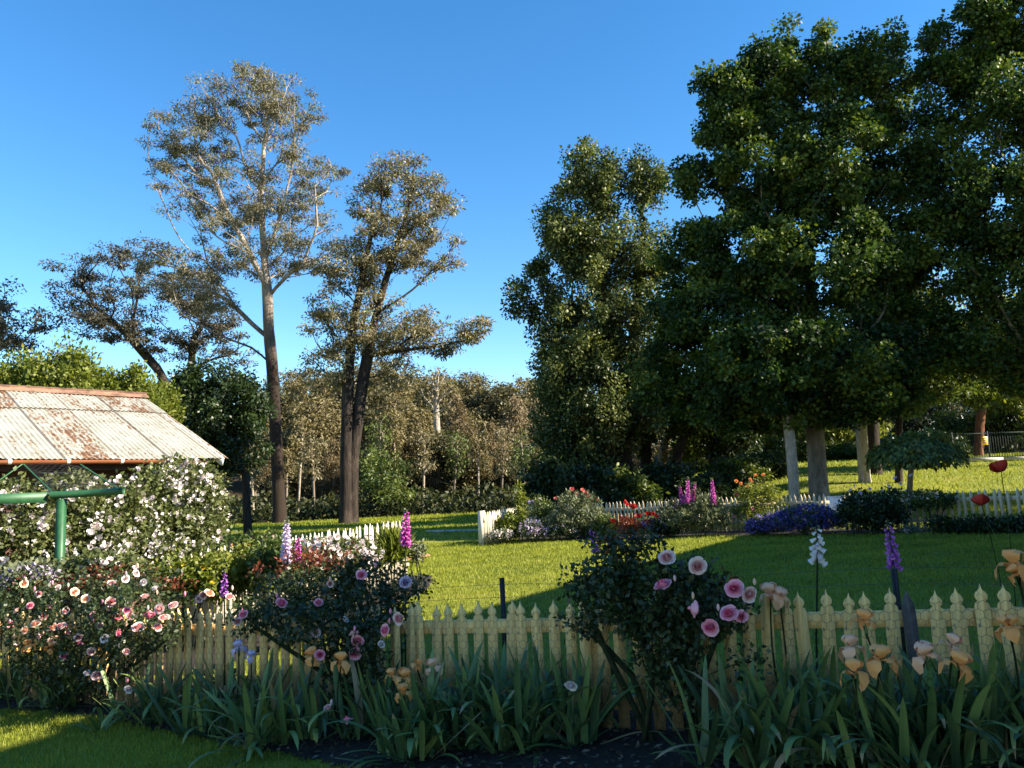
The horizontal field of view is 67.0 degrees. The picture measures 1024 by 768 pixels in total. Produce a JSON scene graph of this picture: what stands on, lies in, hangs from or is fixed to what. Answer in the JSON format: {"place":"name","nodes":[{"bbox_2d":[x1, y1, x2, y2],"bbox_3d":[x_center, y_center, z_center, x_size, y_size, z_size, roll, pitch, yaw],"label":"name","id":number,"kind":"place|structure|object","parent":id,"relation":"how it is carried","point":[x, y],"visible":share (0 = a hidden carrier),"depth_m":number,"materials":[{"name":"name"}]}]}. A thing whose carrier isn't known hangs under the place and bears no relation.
{"place":"outdoors","nodes":[
{"label":"outdoors","id":0,"kind":"place"},
{"bbox_2d":[0,707,353,767],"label":"lawn grass","id":1,"kind":"structure","parent":0,"point":[57,721],"depth_m":5.62,"materials":[{"name":"green plant"}]},
{"bbox_2d":[0,0,1022,431],"label":"sky","id":2,"kind":"structure","parent":0,"point":[490,91],"materials":[{"name":"blue"}]},
{"bbox_2d":[0,449,1023,767],"bbox_3d":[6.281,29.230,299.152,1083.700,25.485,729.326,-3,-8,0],"label":"ground","id":3,"kind":"structure","parent":0,"point":[236,487],"depth_m":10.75,"materials":[{"name":"green plant"}]},
{"bbox_2d":[0,343,48,385],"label":"bushy tree","id":4,"kind":"object","parent":3,"relation":"on","point":[10,372],"visible":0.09,"depth_m":27.01,"materials":[{"name":"green plant"}]},
{"bbox_2d":[0,276,73,355],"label":"wattle tree","id":5,"kind":"object","parent":3,"relation":"on","point":[10,340],"visible":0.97,"depth_m":48.05,"materials":[{"name":"green plant"}]},
{"bbox_2d":[9,329,114,389],"bbox_3d":[-15.119,2.019,25.955,3.333,8.000,3.277,-3,-8,0],"label":"bushy tree","id":6,"kind":"object","parent":3,"relation":"on","point":[70,367],"visible":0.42,"depth_m":26.05,"materials":[{"name":"green plant"}]},
{"bbox_2d":[0,463,124,613],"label":"clothesline","id":7,"kind":"object","parent":3,"relation":"on","point":[61,515],"visible":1,"depth_m":8.69,"materials":[{"name":"green paint"}]},
{"bbox_2d":[0,466,173,641],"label":"climbing rose","id":8,"kind":"object","parent":3,"relation":"on","point":[101,523],"visible":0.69,"depth_m":9.89,"materials":[{"name":"white plant"}]},
{"bbox_2d":[0,384,226,639],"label":"shed","id":9,"kind":"structure","parent":3,"relation":"on","point":[107,433],"depth_m":12.93,"materials":[{"name":"metal"}]},
{"bbox_2d":[88,358,170,412],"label":"bushy tree","id":10,"kind":"object","parent":3,"relation":"on","point":[135,376],"visible":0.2,"depth_m":27.05,"materials":[{"name":"green plant"}]},
{"bbox_2d":[38,236,262,408],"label":"wattle tree","id":11,"kind":"object","parent":3,"relation":"on","point":[99,317],"visible":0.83,"depth_m":52.65,"materials":[{"name":"green plant"}]},
{"bbox_2d":[146,373,186,427],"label":"bushy tree","id":12,"kind":"object","parent":3,"relation":"on","point":[172,398],"visible":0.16,"depth_m":29.13,"materials":[{"name":"green plant"}]},
{"bbox_2d":[106,452,240,623],"bbox_3d":[-4.962,2.268,11.223,1.819,2.674,2.461,-3,-8,0],"label":"climbing rose","id":13,"kind":"object","parent":3,"relation":"on","point":[189,502],"visible":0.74,"depth_m":11.17,"materials":[{"name":"white plant"}]},
{"bbox_2d":[163,351,278,535],"bbox_3d":[-12.730,2.657,33.077,5.363,8.200,4.818,-3,-8,0],"label":"evergreen tree","id":14,"kind":"object","parent":3,"relation":"on","point":[212,412],"visible":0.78,"depth_m":32.55,"materials":[{"name":"green plant"}]},
{"bbox_2d":[114,57,350,523],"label":"gum tree","id":15,"kind":"object","parent":3,"relation":"on","point":[254,211],"visible":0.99,"depth_m":45.22,"materials":[{"name":"green plant"}]},
{"bbox_2d":[108,575,435,679],"bbox_3d":[-2.893,3.438,11.825,3.120,0.151,7.920,-3,-8,0],"label":"garden bed","id":16,"kind":"object","parent":3,"relation":"on","point":[246,641],"visible":0.06,"depth_m":9.26,"materials":[{"name":"soil"}]},
{"bbox_2d":[131,544,242,653],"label":"flowering shrub","id":17,"kind":"object","parent":16,"relation":"on","point":[205,571],"visible":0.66,"depth_m":9.11,"materials":[{"name":"green plant"}]},
{"bbox_2d":[207,539,273,640],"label":"flowering shrub","id":18,"kind":"object","parent":16,"relation":"on","point":[241,585],"visible":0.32,"depth_m":9.54,"materials":[{"name":"green plant"}]},
{"bbox_2d":[246,532,323,617],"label":"flowering shrub","id":19,"kind":"object","parent":16,"relation":"on","point":[268,550],"visible":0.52,"depth_m":9.18,"materials":[{"name":"green plant"}]},
{"bbox_2d":[189,521,408,642],"bbox_3d":[-3.117,3.028,12.600,0.216,1.332,6.213,-5,-8,18],"label":"picket fence","id":20,"kind":"object","parent":16,"relation":"on","point":[204,603],"visible":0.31,"depth_m":12.16,"materials":[{"name":"white paint"}]},
{"bbox_2d":[292,533,347,598],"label":"rose bush","id":21,"kind":"object","parent":16,"relation":"on","point":[333,543],"visible":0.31,"depth_m":10.95,"materials":[{"name":"white plant"}]},
{"bbox_2d":[369,522,423,589],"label":"strap leaved plant","id":22,"kind":"object","parent":16,"relation":"on","point":[390,542],"visible":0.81,"depth_m":12.90,"materials":[{"name":"green plant"}]},
{"bbox_2d":[254,460,326,508],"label":"broadleaf tree","id":23,"kind":"object","parent":3,"relation":"on","point":[292,486],"visible":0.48,"depth_m":53.27,"materials":[{"name":"green plant"}]},
{"bbox_2d":[283,392,340,498],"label":"gum tree","id":24,"kind":"object","parent":3,"relation":"on","point":[322,423],"visible":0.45,"depth_m":59.05,"materials":[{"name":"green plant"}]},
{"bbox_2d":[297,433,330,516],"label":"sapling","id":25,"kind":"object","parent":3,"relation":"on","point":[310,457],"visible":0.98,"depth_m":49.86,"materials":[{"name":"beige plant"}]},
{"bbox_2d":[315,436,340,508],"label":"casuarina tree","id":26,"kind":"object","parent":3,"relation":"on","point":[328,479],"visible":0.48,"depth_m":55.29,"materials":[{"name":"green plant"}]},
{"bbox_2d":[328,378,399,462],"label":"broadleaf tree","id":27,"kind":"object","parent":3,"relation":"on","point":[380,395],"visible":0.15,"depth_m":82.51,"materials":[{"name":"green plant"}]},
{"bbox_2d":[358,440,418,516],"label":"acacia tree","id":28,"kind":"object","parent":3,"relation":"on","point":[389,487],"visible":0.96,"depth_m":46.37,"materials":[{"name":"green plant"}]},
{"bbox_2d":[358,438,422,496],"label":"broadleaf tree","id":29,"kind":"object","parent":3,"relation":"on","point":[413,480],"visible":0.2,"depth_m":53.04,"materials":[{"name":"green plant"}]},
{"bbox_2d":[296,149,495,523],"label":"gum tree","id":30,"kind":"object","parent":3,"relation":"on","point":[352,418],"visible":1,"depth_m":40.44,"materials":[{"name":"green plant"}]},
{"bbox_2d":[359,392,448,489],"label":"gum tree","id":31,"kind":"object","parent":3,"relation":"on","point":[410,449],"visible":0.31,"depth_m":57.37,"materials":[{"name":"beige plant"}]},
{"bbox_2d":[412,366,460,435],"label":"dead topped gum","id":32,"kind":"object","parent":3,"relation":"on","point":[436,399],"visible":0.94,"depth_m":66.20,"materials":[{"name":"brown plant"}]},
{"bbox_2d":[407,367,480,436],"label":"gum tree","id":33,"kind":"object","parent":3,"relation":"on","point":[424,384],"visible":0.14,"depth_m":83.46,"materials":[{"name":"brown plant"}]},
{"bbox_2d":[403,429,488,496],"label":"broadleaf tree","id":34,"kind":"object","parent":3,"relation":"on","point":[461,480],"visible":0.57,"depth_m":54.50,"materials":[{"name":"green plant"}]},
{"bbox_2d":[441,428,472,499],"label":"sapling","id":35,"kind":"object","parent":3,"relation":"on","point":[456,464],"visible":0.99,"depth_m":51.70,"materials":[{"name":"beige plant"}]},
{"bbox_2d":[440,391,478,492],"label":"casuarina tree","id":36,"kind":"object","parent":3,"relation":"on","point":[462,419],"visible":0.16,"depth_m":62.03,"materials":[{"name":"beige plant"}]},
{"bbox_2d":[440,368,506,438],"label":"gum tree","id":37,"kind":"object","parent":3,"relation":"on","point":[475,381],"visible":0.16,"depth_m":95.28,"materials":[{"name":"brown plant"}]},
{"bbox_2d":[460,414,494,495],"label":"sapling","id":38,"kind":"object","parent":3,"relation":"on","point":[480,446],"visible":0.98,"depth_m":52.81,"materials":[{"name":"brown plant"}]},
{"bbox_2d":[461,379,531,449],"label":"broadleaf tree","id":39,"kind":"object","parent":3,"relation":"on","point":[497,397],"visible":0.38,"depth_m":91.14,"materials":[{"name":"green plant"}]},
{"bbox_2d":[0,584,1023,731],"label":"picket fence","id":40,"kind":"object","parent":3,"relation":"on","point":[957,616],"visible":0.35,"depth_m":5.17,"materials":[{"name":"beige paint"}]},
{"bbox_2d":[0,669,1023,767],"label":"garden bed","id":41,"kind":"object","parent":3,"relation":"on","point":[666,761],"visible":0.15,"depth_m":4.71,"materials":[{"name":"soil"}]},
{"bbox_2d":[0,639,35,702],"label":"iris clump","id":42,"kind":"object","parent":41,"relation":"on","point":[13,677],"visible":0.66,"depth_m":7.32,"materials":[{"name":"green plant"}]},
{"bbox_2d":[0,556,69,661],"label":"rose bush","id":43,"kind":"object","parent":41,"relation":"on","point":[6,572],"visible":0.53,"depth_m":7.95,"materials":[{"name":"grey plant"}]},
{"bbox_2d":[0,635,116,719],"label":"iris clump","id":44,"kind":"object","parent":41,"relation":"on","point":[48,696],"visible":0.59,"depth_m":6.89,"materials":[{"name":"green plant"}]},
{"bbox_2d":[46,544,164,642],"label":"rose bush","id":45,"kind":"object","parent":41,"relation":"on","point":[94,558],"visible":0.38,"depth_m":8.35,"materials":[{"name":"green plant"}]},
{"bbox_2d":[0,559,214,713],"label":"rose bush","id":46,"kind":"object","parent":41,"relation":"on","point":[39,598],"visible":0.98,"depth_m":6.73,"materials":[{"name":"green plant"}]},
{"bbox_2d":[70,660,258,730],"bbox_3d":[-2.769,2.441,6.204,1.629,0.559,0.978,-3,-8,0],"label":"iris clump","id":47,"kind":"object","parent":41,"relation":"on","point":[150,712],"visible":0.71,"depth_m":6.11,"materials":[{"name":"green plant"}]},
{"bbox_2d":[144,640,291,746],"bbox_3d":[-2.177,2.280,5.920,1.158,0.675,1.143,-3,-8,0],"label":"iris clump","id":48,"kind":"object","parent":41,"relation":"on","point":[195,719],"visible":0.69,"depth_m":5.72,"materials":[{"name":"green plant"}]},
{"bbox_2d":[188,646,349,767],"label":"iris clump","id":49,"kind":"object","parent":41,"relation":"on","point":[276,721],"visible":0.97,"depth_m":5.26,"materials":[{"name":"green plant"}]},
{"bbox_2d":[221,539,438,745],"bbox_3d":[-1.436,1.938,5.997,2.172,1.418,1.167,-8,-10,37],"label":"rose bush","id":50,"kind":"object","parent":41,"relation":"on","point":[343,587],"visible":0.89,"depth_m":5.84,"materials":[{"name":"green plant"}]},
{"bbox_2d":[250,651,421,745],"bbox_3d":[-1.080,2.123,5.220,1.099,0.614,0.810,5,-10,-42],"label":"iris clump","id":51,"kind":"object","parent":41,"relation":"on","point":[359,714],"visible":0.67,"depth_m":5.27,"materials":[{"name":"green plant"}]},
{"bbox_2d":[325,661,490,767],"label":"iris clump","id":52,"kind":"object","parent":41,"relation":"on","point":[385,728],"visible":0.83,"depth_m":4.80,"materials":[{"name":"green plant"}]},
{"bbox_2d":[387,640,569,758],"bbox_3d":[-0.205,1.984,4.874,1.213,0.656,1.173,-3,-8,0],"label":"iris clump","id":53,"kind":"object","parent":41,"relation":"on","point":[485,734],"visible":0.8,"depth_m":4.82,"materials":[{"name":"green plant"}]},
{"bbox_2d":[405,635,656,767],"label":"iris clump","id":54,"kind":"object","parent":41,"relation":"on","point":[531,686],"visible":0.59,"depth_m":4.83,"materials":[{"name":"green plant"}]},
{"bbox_2d":[503,649,665,756],"bbox_3d":[0.389,1.923,4.746,0.826,0.612,0.710,3,-9,-36],"label":"iris clump","id":55,"kind":"object","parent":41,"relation":"on","point":[577,728],"visible":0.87,"depth_m":4.70,"materials":[{"name":"green plant"}]},
{"bbox_2d":[552,520,772,743],"bbox_3d":[0.870,1.546,4.662,1.338,1.438,0.706,-5,-8,19],"label":"rose bush","id":56,"kind":"object","parent":41,"relation":"on","point":[641,623],"visible":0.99,"depth_m":4.63,"materials":[{"name":"green plant"}]},
{"bbox_2d":[638,650,854,767],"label":"iris clump","id":57,"kind":"object","parent":41,"relation":"on","point":[707,750],"visible":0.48,"depth_m":4.21,"materials":[{"name":"green plant"}]},
{"bbox_2d":[689,646,911,767],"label":"iris clump","id":58,"kind":"object","parent":41,"relation":"on","point":[764,758],"visible":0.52,"depth_m":3.98,"materials":[{"name":"green plant"}]},
{"bbox_2d":[759,581,846,723],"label":"iris clump","id":59,"kind":"object","parent":41,"relation":"on","point":[777,597],"visible":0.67,"depth_m":4.55,"materials":[{"name":"green plant"}]},
{"bbox_2d":[797,524,846,685],"bbox_3d":[1.840,1.507,4.886,0.380,1.232,0.492,-9,-10,38],"label":"foxglove","id":60,"kind":"object","parent":41,"relation":"on","point":[815,554],"visible":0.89,"depth_m":4.91,"materials":[{"name":"white plant"}]},
{"bbox_2d":[684,608,1023,767],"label":"iris clump","id":61,"kind":"object","parent":41,"relation":"on","point":[874,668],"visible":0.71,"depth_m":3.88,"materials":[{"name":"green plant"}]},
{"bbox_2d":[788,631,1023,767],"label":"iris clump","id":62,"kind":"object","parent":41,"relation":"on","point":[951,750],"visible":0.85,"depth_m":3.73,"materials":[{"name":"green plant"}]},
{"bbox_2d":[869,614,1023,767],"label":"iris clump","id":63,"kind":"object","parent":41,"relation":"on","point":[1013,745],"visible":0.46,"depth_m":3.79,"materials":[{"name":"green plant"}]},
{"bbox_2d":[948,549,1023,684],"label":"iris clump","id":64,"kind":"object","parent":41,"relation":"on","point":[1012,556],"visible":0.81,"depth_m":4.22,"materials":[{"name":"orange plant"}]},
{"bbox_2d":[493,395,535,461],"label":"casuarina tree","id":65,"kind":"object","parent":3,"relation":"on","point":[519,413],"visible":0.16,"depth_m":63.83,"materials":[{"name":"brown plant"}]},
{"bbox_2d":[515,451,570,521],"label":"understorey shrub","id":66,"kind":"object","parent":3,"relation":"on","point":[543,476],"visible":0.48,"depth_m":30.43,"materials":[{"name":"green plant"}]},
{"bbox_2d":[500,134,679,478],"bbox_3d":[3.646,-2.756,34.667,8.378,17.715,5.409,-3,-8,0],"label":"broadleaf tree","id":67,"kind":"object","parent":3,"relation":"on","point":[578,357],"visible":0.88,"depth_m":34.17,"materials":[{"name":"green plant"}]},
{"bbox_2d":[551,461,637,517],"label":"understorey shrub","id":68,"kind":"object","parent":3,"relation":"on","point":[598,483],"visible":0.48,"depth_m":28.93,"materials":[{"name":"green plant"}]},
{"bbox_2d":[219,439,1020,523],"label":"undergrowth","id":69,"kind":"object","parent":3,"relation":"on","point":[463,501],"visible":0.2,"depth_m":46.18,"materials":[{"name":"green plant"}]},
{"bbox_2d":[222,452,1023,541],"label":"lawn grass","id":70,"kind":"structure","parent":3,"relation":"on","point":[462,516],"depth_m":32.21,"materials":[{"name":"green plant"}]},
{"bbox_2d":[606,462,670,518],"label":"understorey shrub","id":71,"kind":"object","parent":3,"relation":"on","point":[631,483],"visible":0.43,"depth_m":29.63,"materials":[{"name":"green plant"}]},
{"bbox_2d":[639,459,683,502],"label":"understorey shrub","id":72,"kind":"object","parent":3,"relation":"on","point":[654,471],"visible":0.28,"depth_m":32.33,"materials":[{"name":"green plant"}]},
{"bbox_2d":[534,493,828,533],"bbox_3d":[4.534,3.926,22.802,9.281,1.127,0.186,-8,-9,35],"label":"picket fence","id":73,"kind":"object","parent":3,"relation":"on","point":[790,502],"visible":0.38,"depth_m":21.79,"materials":[{"name":"beige paint"}]},
{"bbox_2d":[654,428,708,468],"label":"understorey tree","id":74,"kind":"object","parent":3,"relation":"on","point":[690,450],"visible":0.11,"depth_m":39.62,"materials":[{"name":"green plant"}]},
{"bbox_2d":[656,370,717,464],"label":"understorey tree","id":75,"kind":"object","parent":3,"relation":"on","point":[683,428],"visible":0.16,"depth_m":35.69,"materials":[{"name":"green plant"}]},
{"bbox_2d":[659,465,734,503],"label":"understorey shrub","id":76,"kind":"object","parent":3,"relation":"on","point":[680,476],"visible":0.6,"depth_m":30.31,"materials":[{"name":"green plant"}]},
{"bbox_2d":[494,528,932,543],"bbox_3d":[6.391,3.692,20.555,14.400,0.849,10.600,-3,-8,0],"label":"garden bed","id":77,"kind":"object","parent":3,"relation":"on","point":[742,533],"visible":0.2,"depth_m":20.56,"materials":[{"name":"soil"}]},
{"bbox_2d":[492,501,533,542],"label":"flowering shrub","id":78,"kind":"object","parent":77,"relation":"on","point":[509,521],"visible":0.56,"depth_m":22.50,"materials":[{"name":"green plant"}]},
{"bbox_2d":[544,487,604,538],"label":"flowering shrub","id":79,"kind":"object","parent":77,"relation":"on","point":[578,504],"visible":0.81,"depth_m":22.09,"materials":[{"name":"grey plant"}]},
{"bbox_2d":[655,488,742,537],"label":"flowering shrub","id":80,"kind":"object","parent":77,"relation":"on","point":[706,511],"visible":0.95,"depth_m":20.48,"materials":[{"name":"green plant"}]},
{"bbox_2d":[728,473,787,533],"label":"rose bush","id":81,"kind":"object","parent":77,"relation":"on","point":[767,492],"visible":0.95,"depth_m":20.36,"materials":[{"name":"green plant"}]},
{"bbox_2d":[769,502,846,535],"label":"lavender clump","id":82,"kind":"object","parent":77,"relation":"on","point":[789,519],"visible":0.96,"depth_m":18.90,"materials":[{"name":"purple plant"}]},
{"bbox_2d":[831,474,916,534],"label":"flowering shrub","id":83,"kind":"object","parent":77,"relation":"on","point":[867,513],"visible":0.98,"depth_m":18.32,"materials":[{"name":"green plant"}]},
{"bbox_2d":[904,487,958,531],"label":"rose bush","id":84,"kind":"object","parent":77,"relation":"on","point":[939,499],"visible":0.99,"depth_m":18.25,"materials":[{"name":"green plant"}]},
{"bbox_2d":[922,512,973,534],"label":"flowering shrub","id":85,"kind":"object","parent":77,"relation":"on","point":[947,524],"visible":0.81,"depth_m":17.20,"materials":[{"name":"green plant"}]},
{"bbox_2d":[691,398,767,464],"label":"understorey tree","id":86,"kind":"object","parent":3,"relation":"on","point":[744,442],"visible":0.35,"depth_m":36.53,"materials":[{"name":"green plant"}]},
{"bbox_2d":[698,452,776,490],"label":"understorey shrub","id":87,"kind":"object","parent":3,"relation":"on","point":[744,471],"visible":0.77,"depth_m":32.21,"materials":[{"name":"green plant"}]},
{"bbox_2d":[732,449,786,478],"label":"understorey shrub","id":88,"kind":"object","parent":3,"relation":"on","point":[776,464],"visible":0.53,"depth_m":33.21,"materials":[{"name":"green plant"}]},
{"bbox_2d":[734,270,831,511],"bbox_3d":[9.049,0.200,25.713,4.277,8.459,3.051,1,-8,-22],"label":"slender tree","id":89,"kind":"object","parent":3,"relation":"on","point":[792,462],"visible":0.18,"depth_m":24.85,"materials":[{"name":"green plant"}]},
{"bbox_2d":[620,11,946,500],"bbox_3d":[9.740,-4.736,26.416,12.177,17.871,6.867,-3,-8,0],"label":"liquidambar tree","id":90,"kind":"object","parent":3,"relation":"on","point":[803,174],"visible":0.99,"depth_m":25.70,"materials":[{"name":"green plant"}]},
{"bbox_2d":[821,288,899,482],"bbox_3d":[13.974,-0.839,30.986,4.679,9.973,4.150,-3,-8,0],"label":"slender tree","id":91,"kind":"object","parent":3,"relation":"on","point":[864,476],"visible":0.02,"depth_m":29.75,"materials":[{"name":"green plant"}]},
{"bbox_2d":[865,425,970,513],"bbox_3d":[11.690,2.595,22.297,2.794,2.720,2.651,-3,-8,0],"label":"clipped tree","id":92,"kind":"object","parent":3,"relation":"on","point":[929,448],"visible":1,"depth_m":21.69,"materials":[{"name":"green plant"}]},
{"bbox_2d":[879,397,973,438],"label":"understorey tree","id":93,"kind":"object","parent":3,"relation":"on","point":[912,424],"visible":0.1,"depth_m":46.19,"materials":[{"name":"green plant"}]},
{"bbox_2d":[873,286,982,482],"bbox_3d":[15.508,-0.083,29.704,4.541,8.131,3.251,-3,-8,0],"label":"understorey tree","id":94,"kind":"object","parent":3,"relation":"on","point":[950,387],"visible":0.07,"depth_m":29.17,"materials":[{"name":"green plant"}]},
{"bbox_2d":[841,488,1023,530],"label":"picket fence","id":95,"kind":"object","parent":3,"relation":"on","point":[995,498],"visible":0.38,"depth_m":18.25,"materials":[{"name":"beige paint"}]},
{"bbox_2d":[889,0,1023,397],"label":"liquidambar tree","id":96,"kind":"object","parent":3,"relation":"on","point":[973,69],"visible":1,"depth_m":25.13,"materials":[{"name":"green plant"}]},
{"bbox_2d":[928,410,1011,452],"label":"understorey shrub","id":97,"kind":"object","parent":3,"relation":"on","point":[957,425],"visible":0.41,"depth_m":43.49,"materials":[{"name":"green plant"}]},
{"bbox_2d":[947,295,1023,410],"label":"understorey tree","id":98,"kind":"object","parent":3,"relation":"on","point":[986,396],"visible":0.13,"depth_m":32.82,"materials":[{"name":"green plant"}]},
{"bbox_2d":[966,395,1023,452],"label":"understorey tree","id":99,"kind":"object","parent":3,"relation":"on","point":[1010,406],"visible":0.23,"depth_m":42.57,"materials":[{"name":"green plant"}]},
{"bbox_2d":[972,409,1023,452],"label":"understorey shrub","id":100,"kind":"object","parent":3,"relation":"on","point":[1011,426],"visible":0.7,"depth_m":42.38,"materials":[{"name":"green plant"}]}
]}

